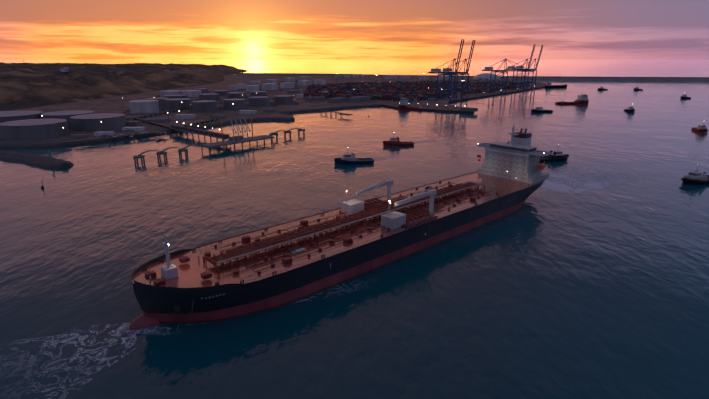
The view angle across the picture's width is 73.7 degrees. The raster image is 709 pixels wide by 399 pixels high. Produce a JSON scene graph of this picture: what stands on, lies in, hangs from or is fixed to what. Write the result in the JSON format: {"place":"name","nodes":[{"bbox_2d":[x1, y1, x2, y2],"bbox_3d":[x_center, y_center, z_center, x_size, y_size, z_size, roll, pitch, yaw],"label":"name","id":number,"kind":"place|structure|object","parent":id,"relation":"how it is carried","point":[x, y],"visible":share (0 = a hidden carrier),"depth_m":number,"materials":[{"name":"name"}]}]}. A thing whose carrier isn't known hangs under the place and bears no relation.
{"place":"outdoors","nodes":[
{"label":"outdoors","id":0,"kind":"place"},
{"bbox_2d":[0,62,246,110],"bbox_3d":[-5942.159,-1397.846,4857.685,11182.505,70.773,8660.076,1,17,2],"label":"hill","id":1,"kind":"structure","parent":0,"point":[26,85],"depth_m":1183.64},
{"bbox_2d":[15,59,99,71],"bbox_3d":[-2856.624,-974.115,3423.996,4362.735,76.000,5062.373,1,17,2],"label":"buildings","id":2,"kind":"structure","parent":1,"relation":"on","point":[64,69],"depth_m":1229.56,"materials":[{"name":"concrete"}]},
{"bbox_2d":[0,74,545,143],"bbox_3d":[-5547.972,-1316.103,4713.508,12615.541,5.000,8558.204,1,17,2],"label":"port ground","id":3,"kind":"structure","parent":0,"point":[108,105],"depth_m":852.35,"materials":[{"name":"grey concrete"}]},
{"bbox_2d":[0,117,294,148],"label":"shore rock","id":4,"kind":"object","parent":3,"relation":"on","point":[41,145],"visible":0.65,"depth_m":491.20,"materials":[{"name":"grey stone"}]},
{"bbox_2d":[0,74,399,142],"bbox_3d":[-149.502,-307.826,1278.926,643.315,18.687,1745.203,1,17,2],"label":"storage tanks","id":5,"kind":"object","parent":3,"relation":"on","point":[29,126],"visible":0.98,"depth_m":709.23,"materials":[{"name":"metal"}]},
{"bbox_2d":[60,91,348,144],"bbox_3d":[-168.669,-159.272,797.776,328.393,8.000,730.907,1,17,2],"label":"storage tanks","id":6,"kind":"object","parent":3,"relation":"on","point":[131,125],"depth_m":599.97,"materials":[{"name":"metal"}]},
{"bbox_2d":[42,73,547,136],"bbox_3d":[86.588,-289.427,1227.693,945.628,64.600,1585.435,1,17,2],"label":"shipping containers","id":7,"kind":"object","parent":3,"relation":"on","point":[484,76],"visible":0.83,"depth_m":1102.79,"materials":[{"name":"metal"}]},
{"bbox_2d":[277,105,381,115],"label":"shore rock","id":8,"kind":"object","parent":3,"relation":"on","point":[314,110],"visible":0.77,"depth_m":780.50,"materials":[{"name":"grey stone"}]},
{"bbox_2d":[303,80,529,101],"bbox_3d":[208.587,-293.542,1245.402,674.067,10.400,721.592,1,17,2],"label":"container stacks","id":9,"kind":"object","parent":3,"relation":"on","point":[417,91],"visible":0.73,"depth_m":1151.72,"materials":[{"name":"multicoloured metal"}]},
{"bbox_2d":[428,39,463,100],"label":"gantry crane","id":10,"kind":"object","parent":3,"relation":"on","point":[438,71],"visible":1,"depth_m":933.02,"materials":[{"name":"metal"}]},
{"bbox_2d":[442,40,474,98],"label":"gantry crane","id":11,"kind":"object","parent":3,"relation":"on","point":[462,73],"visible":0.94,"depth_m":968.41,"materials":[{"name":"metal"}]},
{"bbox_2d":[236,74,708,80],"bbox_3d":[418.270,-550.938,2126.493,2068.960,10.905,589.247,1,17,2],"label":"breakwater rock","id":12,"kind":"object","parent":3,"relation":"on","point":[640,79],"visible":0.58,"depth_m":1908.46,"materials":[{"name":"stone"}]},
{"bbox_2d":[237,73,708,81],"bbox_3d":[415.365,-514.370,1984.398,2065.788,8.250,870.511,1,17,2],"label":"breakwater crownwall","id":13,"kind":"object","parent":12,"relation":"on","point":[474,76],"visible":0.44,"depth_m":1958.27,"materials":[{"name":"concrete"}]},
{"bbox_2d":[482,59,533,92],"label":"gantry crane","id":14,"kind":"object","parent":3,"relation":"on","point":[489,68],"visible":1,"depth_m":1132.63,"materials":[{"name":"metal"}]},
{"bbox_2d":[505,44,535,89],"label":"gantry crane","id":15,"kind":"object","parent":3,"relation":"on","point":[511,68],"visible":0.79,"depth_m":1244.18,"materials":[{"name":"metal"}]},
{"bbox_2d":[515,46,542,88],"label":"gantry crane","id":16,"kind":"object","parent":3,"relation":"on","point":[534,70],"visible":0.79,"depth_m":1285.57,"materials":[{"name":"metal"}]},
{"bbox_2d":[0,59,708,398],"bbox_3d":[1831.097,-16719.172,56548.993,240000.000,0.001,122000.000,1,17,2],"label":"sea","id":17,"kind":"structure","parent":0,"point":[542,293],"depth_m":203.71,"materials":[{"name":"liquid"}]},
{"bbox_2d":[0,150,73,168],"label":"breakwater rock","id":18,"kind":"object","parent":17,"relation":"in","point":[42,162],"visible":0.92,"depth_m":385.03,"materials":[{"name":"grey stone"}]},
{"bbox_2d":[41,150,52,187],"bbox_3d":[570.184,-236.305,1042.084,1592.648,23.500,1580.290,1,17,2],"label":"beacons","id":19,"kind":"object","parent":17,"relation":"on","point":[51,158],"visible":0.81,"depth_m":382.09,"materials":[{"name":"metal"}]},
{"bbox_2d":[0,328,145,398],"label":"wake foam","id":20,"kind":"object","parent":17,"relation":"on","point":[113,341],"visible":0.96,"depth_m":137.89,"materials":[{"name":"liquid"}]},
{"bbox_2d":[65,324,149,344],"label":"foam","id":21,"kind":"object","parent":17,"relation":"on","point":[105,329],"visible":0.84,"depth_m":148.60,"materials":[{"name":"liquid"}]},
{"bbox_2d":[114,323,180,335],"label":"wake foam","id":22,"kind":"object","parent":17,"relation":"on","point":[142,330],"visible":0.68,"depth_m":148.05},
{"bbox_2d":[133,110,352,162],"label":"oil jetties","id":23,"kind":"object","parent":17,"relation":"in","point":[234,140],"visible":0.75,"depth_m":461.94,"materials":[{"name":"concrete"}]},
{"bbox_2d":[166,275,377,330],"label":"wake foam","id":24,"kind":"object","parent":17,"relation":"on","point":[307,299],"visible":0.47,"depth_m":171.41,"materials":[{"name":"liquid"}]},
{"bbox_2d":[128,126,551,330],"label":"tanker","id":25,"kind":"object","parent":17,"relation":"on","point":[278,265],"visible":1,"depth_m":185.65,"materials":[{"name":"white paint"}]},
{"bbox_2d":[334,149,373,164],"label":"tugboat","id":26,"kind":"object","parent":17,"relation":"on","point":[348,158],"visible":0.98,"depth_m":382.37,"materials":[{"name":"white paint"}]},
{"bbox_2d":[383,136,413,145],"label":"tugboat","id":27,"kind":"object","parent":17,"relation":"on","point":[393,141],"visible":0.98,"depth_m":461.95,"materials":[{"name":"metal"}]},
{"bbox_2d":[398,98,423,110],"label":"ship","id":28,"kind":"object","parent":17,"relation":"on","point":[403,104],"visible":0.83,"depth_m":795.89,"materials":[{"name":"white paint"}]},
{"bbox_2d":[531,107,552,111],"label":"tug","id":29,"kind":"object","parent":17,"relation":"on","point":[538,109],"visible":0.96,"depth_m":756.42,"materials":[{"name":"paint"}]},
{"bbox_2d":[539,143,568,161],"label":"tugboat","id":30,"kind":"object","parent":17,"relation":"in","point":[557,156],"visible":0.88,"depth_m":393.59,"materials":[{"name":"metal"}]},
{"bbox_2d":[545,79,566,87],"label":"coaster","id":31,"kind":"object","parent":17,"relation":"on","point":[548,85],"visible":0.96,"depth_m":1409.03,"materials":[{"name":"metal"}]},
{"bbox_2d":[555,90,588,103],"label":"ship","id":32,"kind":"object","parent":17,"relation":"in","point":[582,99],"visible":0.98,"depth_m":888.99,"materials":[{"name":"white paint"}]},
{"bbox_2d":[540,161,671,193],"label":"stern wake foam","id":33,"kind":"object","parent":17,"relation":"on","point":[589,184],"visible":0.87,"depth_m":325.53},
{"bbox_2d":[624,106,634,111],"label":"tug","id":34,"kind":"object","parent":17,"relation":"on","point":[630,109],"visible":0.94,"depth_m":760.22,"materials":[{"name":"black paint"}]},
{"bbox_2d":[681,94,690,98],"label":"tug","id":35,"kind":"object","parent":17,"relation":"on","point":[684,96],"visible":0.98,"depth_m":1015.57,"materials":[{"name":"black paint"}]},
{"bbox_2d":[681,162,708,184],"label":"tugboat","id":36,"kind":"object","parent":17,"relation":"in","point":[695,177],"visible":1,"depth_m":319.98,"materials":[{"name":"white paint"}]},
{"bbox_2d":[691,122,707,132],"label":"tugboat","id":37,"kind":"object","parent":17,"relation":"in","point":[701,128],"visible":0.96,"depth_m":547.63,"materials":[{"name":"white paint"}]}
]}

